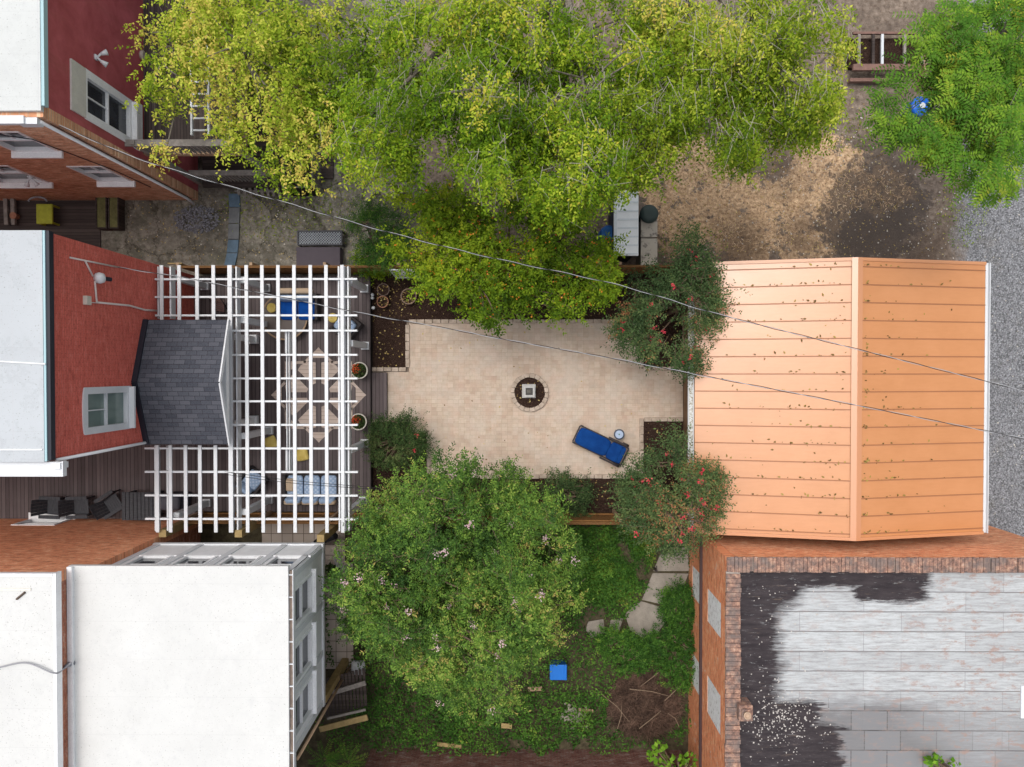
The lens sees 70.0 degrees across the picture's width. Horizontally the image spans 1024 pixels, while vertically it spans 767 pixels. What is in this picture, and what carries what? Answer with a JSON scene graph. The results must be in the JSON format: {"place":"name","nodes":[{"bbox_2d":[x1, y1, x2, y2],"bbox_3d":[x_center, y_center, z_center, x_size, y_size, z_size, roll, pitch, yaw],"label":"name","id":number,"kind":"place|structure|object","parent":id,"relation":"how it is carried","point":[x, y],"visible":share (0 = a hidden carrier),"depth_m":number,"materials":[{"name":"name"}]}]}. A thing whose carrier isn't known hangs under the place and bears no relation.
{"place":"outdoors","nodes":[
{"label":"outdoors","id":0,"kind":"place"},
{"bbox_2d":[0,201,100,247],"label":"wooden deck","id":1,"kind":"structure","parent":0,"point":[76,220],"depth_m":27.02,"materials":[{"name":"wood"}]},
{"bbox_2d":[3,199,9,224],"bbox_3d":[-18.570,-6.432,26.857,0.141,0.170,1.210,0,91,1],"label":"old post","id":2,"kind":"object","parent":1,"relation":"on","point":[6,211],"visible":0.64,"depth_m":26.82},
{"bbox_2d":[28,196,59,225],"bbox_3d":[-17.001,-6.264,26.604,0.725,0.830,0.925,0,91,1],"label":"garden chair","id":3,"kind":"object","parent":1,"relation":"on","point":[44,214],"visible":1,"depth_m":26.57,"materials":[{"name":"yellow paint"}]},
{"bbox_2d":[262,524,344,562],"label":"path","id":4,"kind":"structure","parent":0,"point":[303,534],"depth_m":27.15,"materials":[{"name":"stone"}]},
{"bbox_2d":[325,563,352,668],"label":"path","id":5,"kind":"structure","parent":0,"point":[339,652],"depth_m":27.18,"materials":[{"name":"beige tile"}]},
{"bbox_2d":[296,664,350,760],"bbox_3d":[-6.210,10.534,23.930,0.455,6.600,0.110,0,91,1],"label":"corner pole","id":6,"kind":"object","parent":5,"relation":"on","point":[318,721],"visible":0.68,"depth_m":23.01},
{"bbox_2d":[19,0,1023,766],"bbox_3d":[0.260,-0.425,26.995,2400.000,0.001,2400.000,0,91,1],"label":"ground","id":7,"kind":"structure","parent":0,"point":[1003,222],"depth_m":26.84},
{"bbox_2d":[0,230,193,476],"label":"brick house","id":8,"kind":"structure","parent":7,"relation":"on","point":[74,314],"depth_m":19.15,"materials":[{"name":"red"}]},
{"bbox_2d":[86,386,135,430],"bbox_3d":[-11.628,0.739,21.122,0.320,2.290,1.260,0,91,1],"label":"window","id":9,"kind":"structure","parent":8,"relation":"in","point":[105,409],"depth_m":21.37,"materials":[{"name":"white glass"}]},
{"bbox_2d":[118,266,1023,438],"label":"power line","id":10,"kind":"object","parent":8,"relation":"attached to","point":[579,352],"visible":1,"depth_m":20.31,"materials":[{"name":"silver metal"}]},
{"bbox_2d":[0,0,197,204],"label":"brick house","id":11,"kind":"structure","parent":7,"relation":"on","point":[63,63],"depth_m":20.75,"materials":[{"name":"brick"}]},
{"bbox_2d":[0,165,53,188],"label":"window","id":12,"kind":"structure","parent":11,"relation":"in","point":[10,177],"depth_m":24.39,"materials":[{"name":"white glass"}]},
{"bbox_2d":[0,131,63,158],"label":"window","id":13,"kind":"structure","parent":11,"relation":"in","point":[20,148],"depth_m":20.92,"materials":[{"name":"white glass"}]},
{"bbox_2d":[66,166,135,186],"bbox_3d":[-13.175,-6.689,23.445,1.260,1.840,0.340,0,91,1],"label":"window","id":14,"kind":"structure","parent":11,"relation":"in","point":[104,177],"depth_m":24.00,"materials":[{"name":"white glass"}]},
{"bbox_2d":[86,73,138,138],"bbox_3d":[-11.626,-7.932,21.186,0.320,2.490,1.299,0,91,1],"label":"window","id":15,"kind":"structure","parent":11,"relation":"in","point":[103,105],"depth_m":21.34,"materials":[{"name":"white glass"}]},
{"bbox_2d":[59,125,1022,390],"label":"power line","id":16,"kind":"object","parent":11,"relation":"attached to","point":[541,267],"visible":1,"depth_m":19.76,"materials":[{"name":"silver metal"}]},
{"bbox_2d":[95,197,112,230],"bbox_3d":[-14.949,-6.258,26.820,0.400,0.440,1.220,0,91,1],"label":"planter box","id":17,"kind":"object","parent":7,"relation":"on","point":[101,206],"visible":0.73,"depth_m":26.62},
{"bbox_2d":[108,197,124,230],"bbox_3d":[-14.505,-6.257,26.816,0.380,0.440,1.220,0,91,1],"label":"planter box","id":18,"kind":"object","parent":7,"relation":"on","point":[116,213],"visible":0.9,"depth_m":26.62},
{"bbox_2d":[0,511,348,766],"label":"brick house","id":19,"kind":"structure","parent":7,"relation":"on","point":[178,646],"depth_m":20.22,"materials":[{"name":"paint"}]},
{"bbox_2d":[11,512,75,524],"bbox_3d":[-16.873,4.933,26.314,1.710,1.140,0.390,0,91,1],"label":"window","id":20,"kind":"structure","parent":19,"relation":"in","point":[34,520],"depth_m":26.71,"materials":[{"name":"white glass"}]},
{"bbox_2d":[123,554,177,564],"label":"window","id":21,"kind":"structure","parent":19,"relation":"in","point":[143,559],"depth_m":21.92,"materials":[{"name":"white glass"}]},
{"bbox_2d":[170,554,220,564],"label":"window","id":22,"kind":"structure","parent":19,"relation":"in","point":[188,559],"depth_m":21.88,"materials":[{"name":"white glass"}]},
{"bbox_2d":[217,555,265,564],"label":"window","id":23,"kind":"structure","parent":19,"relation":"in","point":[232,559],"depth_m":21.88,"materials":[{"name":"white glass"}]},
{"bbox_2d":[264,555,310,569],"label":"window","id":24,"kind":"structure","parent":19,"relation":"in","point":[277,559],"depth_m":21.88,"materials":[{"name":"white glass"}]},
{"bbox_2d":[295,568,316,627],"bbox_3d":[-6.154,6.367,21.558,0.280,1.890,1.330,0,91,1],"label":"window","id":25,"kind":"structure","parent":19,"relation":"in","point":[306,590],"depth_m":22.12,"materials":[{"name":"white glass"}]},
{"bbox_2d":[296,621,316,685],"bbox_3d":[-6.153,8.012,21.584,0.280,1.890,1.340,0,91,1],"label":"window","id":26,"kind":"structure","parent":19,"relation":"in","point":[306,647],"depth_m":22.12,"materials":[{"name":"white glass"}]},
{"bbox_2d":[296,670,316,738],"bbox_3d":[-6.153,9.502,21.607,0.280,1.890,1.340,0,91,1],"label":"window","id":27,"kind":"structure","parent":19,"relation":"in","point":[306,699],"depth_m":22.12,"materials":[{"name":"white glass"}]},
{"bbox_2d":[319,668,367,731],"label":"slatted gate","id":28,"kind":"structure","parent":19,"relation":"attached to","point":[347,688],"depth_m":25.89,"materials":[{"name":"wood"}]},
{"bbox_2d":[0,276,387,518],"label":"deck","id":29,"kind":"structure","parent":7,"relation":"on","point":[98,475],"depth_m":26.71,"materials":[{"name":"wood"}]},
{"bbox_2d":[30,496,68,518],"bbox_3d":[-16.759,4.456,26.434,1.037,0.838,0.800,2,91,1],"label":"adirondack chair","id":30,"kind":"object","parent":29,"relation":"on","point":[52,505],"visible":0.84,"depth_m":26.31,"materials":[{"name":"grey plastic"}]},
{"bbox_2d":[58,496,94,518],"bbox_3d":[-15.783,4.462,26.425,1.037,0.838,0.800,-2,91,1],"label":"adirondack chair","id":31,"kind":"object","parent":29,"relation":"on","point":[79,507],"visible":0.96,"depth_m":26.37,"materials":[{"name":"grey plastic"}]},
{"bbox_2d":[88,489,121,519],"bbox_3d":[-14.606,4.416,26.413,1.037,0.838,0.800,-32,90,1],"label":"adirondack chair","id":32,"kind":"object","parent":29,"relation":"on","point":[111,505],"visible":0.92,"depth_m":26.38,"materials":[{"name":"grey plastic"}]},
{"bbox_2d":[122,490,163,519],"bbox_3d":[-13.298,4.375,26.444,1.240,0.715,1.000,0,91,1],"label":"slatted table","id":33,"kind":"object","parent":29,"relation":"on","point":[136,505],"visible":0.85,"depth_m":26.09,"materials":[{"name":"grey wood"}]},
{"bbox_2d":[161,491,190,509],"bbox_3d":[-12.134,4.223,26.253,0.840,0.970,0.560,0,91,1],"label":"covered grill","id":34,"kind":"object","parent":29,"relation":"on","point":[178,502],"visible":0.5,"depth_m":25.82,"materials":[{"name":"grey"}]},
{"bbox_2d":[131,319,258,444],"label":"porch roof","id":35,"kind":"structure","parent":29,"relation":"on","point":[180,378],"depth_m":22.75,"materials":[{"name":"grey tile"}]},
{"bbox_2d":[235,465,269,499],"bbox_3d":[-9.404,3.561,26.323,0.850,0.855,0.850,40,91,0],"label":"armchair","id":36,"kind":"object","parent":29,"relation":"on","point":[255,486],"visible":0.53,"depth_m":26.29,"materials":[{"name":"wicker"}]},
{"bbox_2d":[144,265,368,532],"bbox_3d":[-8.493,0.485,25.221,6.967,2.944,8.694,0,91,1],"label":"pergola","id":37,"kind":"object","parent":29,"relation":"on","point":[346,343],"visible":0.95,"depth_m":23.80,"materials":[{"name":"white paint"}]},
{"bbox_2d":[264,298,307,339],"bbox_3d":[-8.177,-2.396,26.458,1.674,0.375,1.674,0,91,1],"label":"round table","id":38,"kind":"object","parent":29,"relation":"on","point":[286,324],"visible":0.4,"depth_m":26.30,"materials":[{"name":"brown wood"}]},
{"bbox_2d":[275,288,320,320],"bbox_3d":[-7.687,-2.831,26.206,1.500,0.855,1.130,0,91,1],"label":"loveseat","id":39,"kind":"object","parent":29,"relation":"on","point":[286,307],"visible":0.57,"depth_m":26.18,"materials":[{"name":"fabric"}]},
{"bbox_2d":[282,474,338,504],"bbox_3d":[-7.202,3.816,26.306,2.050,0.855,1.050,0,91,1],"label":"sofa","id":40,"kind":"object","parent":29,"relation":"on","point":[303,488],"visible":0.66,"depth_m":26.27,"materials":[{"name":"fabric"}]},
{"bbox_2d":[329,316,363,339],"bbox_3d":[-5.940,-2.042,26.202,0.850,0.855,0.850,38,91,0],"label":"armchair","id":41,"kind":"object","parent":29,"relation":"on","point":[357,324],"visible":0.42,"depth_m":26.06,"materials":[{"name":"wicker"}]},
{"bbox_2d":[351,413,366,430],"bbox_3d":[-5.502,1.366,26.297,0.617,0.764,0.628,-29,91,1],"label":"flower pot","id":42,"kind":"object","parent":29,"relation":"on","point":[359,419],"visible":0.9,"depth_m":26.12,"materials":[{"name":"white ceramic"}]},
{"bbox_2d":[351,362,367,378],"bbox_3d":[-5.470,-0.468,26.271,0.631,0.756,0.618,25,91,0],"label":"flower pot","id":43,"kind":"object","parent":29,"relation":"on","point":[359,370],"visible":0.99,"depth_m":26.09,"materials":[{"name":"white ceramic"}]},
{"bbox_2d":[173,204,220,233],"bbox_3d":[-11.647,-6.064,26.941,1.761,0.183,1.100,0,91,1],"label":"gravel heap","id":44,"kind":"object","parent":7,"relation":"on","point":[196,209],"visible":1,"depth_m":26.93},
{"bbox_2d":[125,0,281,187],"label":"back deck","id":45,"kind":"structure","parent":7,"relation":"on","point":[238,175],"depth_m":23.08,"materials":[{"name":"wood"}]},
{"bbox_2d":[190,10,210,135],"bbox_3d":[-9.309,-11.882,21.786,0.571,0.100,8.924,0,91,1],"label":"ladder","id":46,"kind":"object","parent":45,"relation":"on","point":[192,129],"visible":0.34,"depth_m":21.81,"materials":[{"name":"silver metal"}]},
{"bbox_2d":[224,194,239,265],"bbox_3d":[-10.290,-5.675,26.976,0.483,0.064,2.668,4,91,0],"label":"slate strip","id":47,"kind":"object","parent":7,"relation":"on","point":[232,245],"visible":0.93,"depth_m":26.95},
{"bbox_2d":[234,188,280,196],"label":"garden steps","id":48,"kind":"structure","parent":7,"relation":"on","point":[262,191],"depth_m":26.62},
{"bbox_2d":[115,0,408,203],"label":"deciduous tree","id":49,"kind":"object","parent":7,"relation":"on","point":[208,25],"visible":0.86,"depth_m":19.00,"materials":[{"name":"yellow plant"}]},
{"bbox_2d":[282,147,321,195],"bbox_3d":[-7.559,-7.620,26.352,1.100,1.190,1.440,0,91,1],"label":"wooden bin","id":50,"kind":"object","parent":7,"relation":"on","point":[316,181],"visible":0.39,"depth_m":26.48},
{"bbox_2d":[296,247,342,265],"bbox_3d":[-7.026,-4.571,26.750,1.600,0.500,0.770,0,91,1],"label":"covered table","id":51,"kind":"object","parent":7,"relation":"on","point":[313,256],"visible":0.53,"depth_m":26.50,"materials":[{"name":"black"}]},
{"bbox_2d":[297,230,344,246],"bbox_3d":[-6.967,-5.283,26.738,1.640,0.500,0.540,0,91,1],"label":"lattice bench","id":52,"kind":"object","parent":7,"relation":"on","point":[319,237],"visible":1,"depth_m":26.54,"materials":[{"name":"black"}]},
{"bbox_2d":[305,740,344,766],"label":"fern","id":53,"kind":"object","parent":7,"relation":"on","point":[333,756],"visible":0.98,"depth_m":26.76,"materials":[{"name":"green plant"}]},
{"bbox_2d":[320,154,333,178],"bbox_3d":[-6.893,-7.973,26.880,0.660,0.110,0.900,0,91,1],"label":"wooden hatch","id":54,"kind":"object","parent":7,"relation":"on","point":[327,173],"visible":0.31,"depth_m":26.83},
{"bbox_2d":[337,737,368,766],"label":"fern","id":55,"kind":"object","parent":7,"relation":"on","point":[349,759],"visible":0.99,"depth_m":26.76,"materials":[{"name":"green plant"}]},
{"bbox_2d":[348,241,393,285],"bbox_3d":[-5.027,-4.380,26.415,2.126,1.174,1.673,0,91,1],"label":"bush","id":56,"kind":"object","parent":7,"relation":"on","point":[379,276],"visible":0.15,"depth_m":26.32,"materials":[{"name":"green plant"}]},
{"bbox_2d":[340,194,415,283],"bbox_3d":[-4.623,-5.029,25.664,3.044,2.623,3.174,0,91,1],"label":"evergreen shrub","id":57,"kind":"object","parent":7,"relation":"on","point":[373,215],"visible":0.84,"depth_m":25.05,"materials":[{"name":"green plant"}]},
{"bbox_2d":[361,184,405,254],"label":"stone curb","id":58,"kind":"structure","parent":7,"relation":"on","point":[368,195],"depth_m":26.81,"materials":[{"name":"stone"}]},
{"bbox_2d":[373,418,430,473],"bbox_3d":[-3.765,1.944,27.017,3.027,0.121,1.222,43,91,0],"label":"garden edging","id":59,"kind":"object","parent":7,"relation":"on","point":[428,462],"visible":0.32,"depth_m":26.96,"materials":[{"name":"beige stone"}]},
{"bbox_2d":[176,262,675,273],"bbox_3d":[-2.625,-4.087,26.010,17.850,1.910,0.185,0,91,1],"label":"wooden fence","id":60,"kind":"object","parent":7,"relation":"on","point":[253,268],"visible":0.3,"depth_m":25.62,"materials":[{"name":"wood"}]},
{"bbox_2d":[183,509,693,524],"bbox_3d":[-2.549,4.752,26.174,17.700,1.860,0.185,0,91,1],"label":"wooden fence","id":61,"kind":"object","parent":7,"relation":"on","point":[601,519],"visible":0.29,"depth_m":26.00,"materials":[{"name":"wood"}]},
{"bbox_2d":[318,441,593,729],"bbox_3d":[-1.647,6.070,23.604,8.514,7.040,8.491,34,91,0],"label":"crape myrtle tree","id":62,"kind":"object","parent":7,"relation":"on","point":[371,603],"visible":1,"depth_m":22.05,"materials":[{"name":"green plant"}]},
{"bbox_2d":[453,0,531,78],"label":"broadleaf tree","id":63,"kind":"object","parent":7,"relation":"on","point":[511,47],"visible":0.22,"depth_m":17.87,"materials":[{"name":"green plant"}]},
{"bbox_2d":[372,319,614,371],"bbox_3d":[-0.260,-1.405,26.930,10.010,0.121,1.929,0,91,1],"label":"garden edging","id":64,"kind":"object","parent":7,"relation":"on","point":[429,321],"visible":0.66,"depth_m":26.89,"materials":[{"name":"beige stone"}]},
{"bbox_2d":[314,524,691,757],"bbox_3d":[-0.502,9.321,26.623,15.624,1.174,8.919,0,91,1],"label":"ground cover","id":65,"kind":"object","parent":7,"relation":"on","point":[596,577],"visible":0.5,"depth_m":26.83,"materials":[{"name":"green plant"}]},
{"bbox_2d":[376,170,630,337],"bbox_3d":[-0.297,-4.139,23.915,7.996,6.071,5.482,0,91,1],"label":"orange berry tree","id":66,"kind":"object","parent":7,"relation":"on","point":[490,287],"visible":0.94,"depth_m":22.23,"materials":[{"name":"green plant"}]},
{"bbox_2d":[314,0,695,243],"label":"deciduous tree","id":67,"kind":"object","parent":7,"relation":"on","point":[498,141],"visible":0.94,"depth_m":17.65,"materials":[{"name":"green plant"}]},
{"bbox_2d":[358,421,682,512],"bbox_3d":[0.342,3.127,27.035,12.118,0.029,3.473,0,91,1],"label":"mulch bed","id":68,"kind":"object","parent":7,"relation":"on","point":[601,506],"visible":0.28,"depth_m":27.01,"materials":[{"name":"soil"}]},
{"bbox_2d":[359,406,436,476],"bbox_3d":[-4.034,2.026,26.154,2.860,1.863,2.634,0,91,1],"label":"round bush","id":69,"kind":"object","parent":68,"relation":"on","point":[414,444],"visible":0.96,"depth_m":25.82,"materials":[{"name":"green plant"}]},
{"bbox_2d":[536,465,602,519],"bbox_3d":[2.035,3.979,26.357,2.556,1.402,2.102,0,91,1],"label":"rose bush","id":70,"kind":"object","parent":68,"relation":"on","point":[563,480],"visible":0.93,"depth_m":26.21,"materials":[{"name":"green plant"}]},
{"bbox_2d":[602,417,739,569],"bbox_3d":[5.113,3.683,24.413,4.215,5.213,4.282,43,91,0],"label":"crape myrtle tree","id":71,"kind":"object","parent":68,"relation":"on","point":[697,492],"visible":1,"depth_m":23.09,"materials":[{"name":"green plant"}]},
{"bbox_2d":[364,748,687,766],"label":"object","id":72,"kind":"structure","parent":7,"relation":"on","point":[414,757],"depth_m":26.55,"materials":[{"name":"wood"}]},
{"bbox_2d":[369,274,683,368],"bbox_3d":[0.530,-2.324,26.947,11.700,0.029,3.609,0,91,1],"label":"mulch bed","id":73,"kind":"object","parent":7,"relation":"on","point":[386,336],"visible":0.42,"depth_m":26.96,"materials":[{"name":"soil"}]},
{"bbox_2d":[401,288,416,303],"bbox_3d":[-3.769,-3.171,26.731,0.580,0.459,0.594,0,91,1],"label":"flower pot","id":74,"kind":"object","parent":73,"relation":"on","point":[404,292],"visible":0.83,"depth_m":26.65,"materials":[{"name":"beige ceramic"}]},
{"bbox_2d":[372,274,677,508],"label":"fallen leaves","id":75,"kind":"object","parent":73,"relation":"on","point":[493,345],"visible":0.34,"depth_m":26.94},
{"bbox_2d":[600,214,752,389],"bbox_3d":[5.154,-2.595,24.215,4.228,5.412,5.002,25,91,0],"label":"crape myrtle tree","id":76,"kind":"object","parent":73,"relation":"on","point":[691,271],"visible":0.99,"depth_m":22.93,"materials":[{"name":"green plant"}]},
{"bbox_2d":[432,474,635,478],"bbox_3d":[0.857,3.430,26.996,7.807,0.120,0.174,0,91,1],"label":"garden edging","id":77,"kind":"object","parent":7,"relation":"on","point":[538,476],"visible":0.42,"depth_m":26.93,"materials":[{"name":"beige stone"}]},
{"bbox_2d":[128,104,945,262],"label":"fallen leaves","id":78,"kind":"object","parent":7,"relation":"on","point":[665,217],"visible":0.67,"depth_m":26.80,"materials":[{"name":"plant"}]},
{"bbox_2d":[550,660,566,679],"bbox_3d":[1.690,10.507,26.859,0.620,0.590,0.560,0,91,1],"label":"recycling bin","id":79,"kind":"object","parent":7,"relation":"on","point":[558,671],"visible":0.98,"depth_m":26.59,"materials":[{"name":"blue plastic"}]},
{"bbox_2d":[130,108,1023,519],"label":"stones","id":80,"kind":"object","parent":7,"relation":"on","point":[790,232],"visible":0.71,"depth_m":26.78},
{"bbox_2d":[218,116,988,255],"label":"weeds","id":81,"kind":"object","parent":7,"relation":"on","point":[663,230],"visible":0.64,"depth_m":26.82,"materials":[{"name":"green plant"}]},
{"bbox_2d":[560,525,658,607],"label":"grass","id":82,"kind":"structure","parent":7,"relation":"on","point":[616,554],"depth_m":26.95,"materials":[{"name":"green plant"}]},
{"bbox_2d":[584,616,659,679],"bbox_3d":[3.974,9.592,26.391,2.695,1.475,1.933,39,91,0],"label":"bush","id":83,"kind":"object","parent":7,"relation":"on","point":[632,651],"visible":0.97,"depth_m":26.24,"materials":[{"name":"green plant"}]},
{"bbox_2d":[608,190,638,261],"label":"garden shed","id":84,"kind":"structure","parent":7,"relation":"on","point":[622,221],"depth_m":24.71,"materials":[{"name":"white"}]},
{"bbox_2d":[597,663,688,746],"bbox_3d":[4.893,11.803,26.899,3.508,0.635,3.365,0,91,1],"label":"brush pile","id":85,"kind":"object","parent":7,"relation":"on","point":[645,691],"visible":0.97,"depth_m":26.91,"materials":[{"name":"brown"}]},
{"bbox_2d":[636,218,657,264],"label":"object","id":86,"kind":"structure","parent":7,"relation":"on","point":[647,239],"depth_m":25.58,"materials":[{"name":"concrete"}]},
{"bbox_2d":[638,205,657,222],"bbox_3d":[4.774,-5.909,26.091,0.660,1.550,0.660,0,91,1],"label":"trash can","id":87,"kind":"object","parent":7,"relation":"on","point":[648,214],"visible":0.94,"depth_m":25.35,"materials":[{"name":"grey plastic"}]},
{"bbox_2d":[639,417,682,472],"bbox_3d":[5.484,2.293,26.933,1.602,0.121,2.104,0,91,1],"label":"garden edging","id":88,"kind":"object","parent":7,"relation":"on","point":[641,427],"visible":0.77,"depth_m":26.88,"materials":[{"name":"beige stone"}]},
{"bbox_2d":[636,622,697,696],"bbox_3d":[5.735,10.048,26.470,2.861,1.734,2.771,0,91,1],"label":"bush","id":89,"kind":"object","parent":7,"relation":"on","point":[660,646],"visible":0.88,"depth_m":26.20,"materials":[{"name":"green plant"}]},
{"bbox_2d":[646,740,697,766],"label":"sapling","id":90,"kind":"object","parent":7,"relation":"on","point":[671,763],"visible":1,"depth_m":25.24,"materials":[{"name":"green plant"}]},
{"bbox_2d":[653,574,696,640],"bbox_3d":[6.111,8.166,26.346,1.996,1.485,2.416,0,91,1],"label":"bush","id":91,"kind":"object","parent":7,"relation":"on","point":[686,611],"visible":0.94,"depth_m":26.25,"materials":[{"name":"green plant"}]},
{"bbox_2d":[574,0,865,223],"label":"deciduous tree","id":92,"kind":"object","parent":7,"relation":"on","point":[731,55],"visible":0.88,"depth_m":17.94,"materials":[{"name":"green plant"}]},
{"bbox_2d":[655,158,910,260],"bbox_3d":[9.888,-6.381,26.763,9.536,0.402,3.961,0,91,1],"label":"straw","id":93,"kind":"object","parent":7,"relation":"on","point":[673,220],"visible":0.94,"depth_m":26.77,"materials":[{"name":"plant"}]},
{"bbox_2d":[683,257,990,540],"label":"garage","id":94,"kind":"structure","parent":7,"relation":"on","point":[943,336],"depth_m":23.38,"materials":[{"name":"orange paint"}]},
{"bbox_2d":[707,262,971,533],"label":"fallen leaves","id":95,"kind":"object","parent":94,"relation":"on","point":[867,460],"visible":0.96,"depth_m":23.16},
{"bbox_2d":[688,525,1023,766],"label":"brick warehouse","id":96,"kind":"structure","parent":7,"relation":"on","point":[924,638],"depth_m":22.41,"materials":[{"name":"grey"}]},
{"bbox_2d":[692,655,698,693],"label":"boarded window","id":97,"kind":"structure","parent":96,"relation":"in","point":[696,681],"depth_m":25.92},
{"bbox_2d":[693,566,698,602],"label":"boarded window","id":98,"kind":"structure","parent":96,"relation":"in","point":[695,573],"depth_m":25.92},
{"bbox_2d":[707,677,719,733],"bbox_3d":[6.541,10.354,23.604,0.050,1.600,1.250,0,91,1],"label":"boarded window","id":99,"kind":"structure","parent":96,"relation":"in","point":[713,697],"depth_m":23.65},
{"bbox_2d":[708,589,720,637],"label":"boarded window","id":100,"kind":"structure","parent":96,"relation":"in","point":[714,606],"depth_m":23.53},
{"bbox_2d":[740,584,830,762],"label":"paint flakes","id":101,"kind":"object","parent":96,"relation":"on","point":[785,701],"visible":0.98,"depth_m":22.44,"materials":[{"name":"grey"}]},
{"bbox_2d":[922,752,960,766],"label":"sapling","id":102,"kind":"object","parent":96,"relation":"on","point":[932,761],"visible":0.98,"depth_m":22.06,"materials":[{"name":"green plant"}]},
{"bbox_2d":[846,27,925,88],"bbox_3d":[13.522,-11.736,26.405,2.636,0.550,2.023,0,91,1],"label":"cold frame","id":103,"kind":"object","parent":7,"relation":"on","point":[872,53],"visible":0.6,"depth_m":26.47,"materials":[{"name":"brown wood"}]},
{"bbox_2d":[907,97,927,118],"bbox_3d":[14.476,-9.812,26.236,0.720,0.950,0.713,0,91,1],"label":"plastic barrel","id":104,"kind":"object","parent":7,"relation":"on","point":[923,104],"visible":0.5,"depth_m":25.82,"materials":[{"name":"blue"}]},
{"bbox_2d":[856,0,1023,209],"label":"pinnate tree","id":105,"kind":"object","parent":7,"relation":"on","point":[977,82],"visible":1,"depth_m":18.83,"materials":[{"name":"green plant"}]},
{"bbox_2d":[387,323,682,474],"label":"patio","id":106,"kind":"structure","parent":0,"point":[457,381],"depth_m":26.97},
{"bbox_2d":[510,373,547,411],"bbox_3d":[0.640,0.327,26.878,1.395,0.172,1.409,0,91,1],"label":"round stone bed","id":107,"kind":"object","parent":106,"relation":"on","point":[534,404],"visible":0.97,"depth_m":26.86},
{"bbox_2d":[522,384,535,397],"bbox_3d":[0.615,0.280,26.613,0.500,0.500,0.510,0,91,1],"label":"stone basin","id":108,"kind":"object","parent":107,"relation":"on","point":[528,390],"visible":1,"depth_m":26.46,"materials":[{"name":"grey"}]},
{"bbox_2d":[572,425,628,467],"bbox_3d":[3.234,2.255,26.665,2.010,0.608,0.920,26,91,0],"label":"chaise lounge","id":109,"kind":"object","parent":106,"relation":"on","point":[594,442],"visible":1,"depth_m":26.55,"materials":[{"name":"fabric"}]},
{"bbox_2d":[586,547,688,637],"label":"stone path","id":110,"kind":"structure","parent":0,"point":[643,615],"depth_m":27.03,"materials":[{"name":"stone"}]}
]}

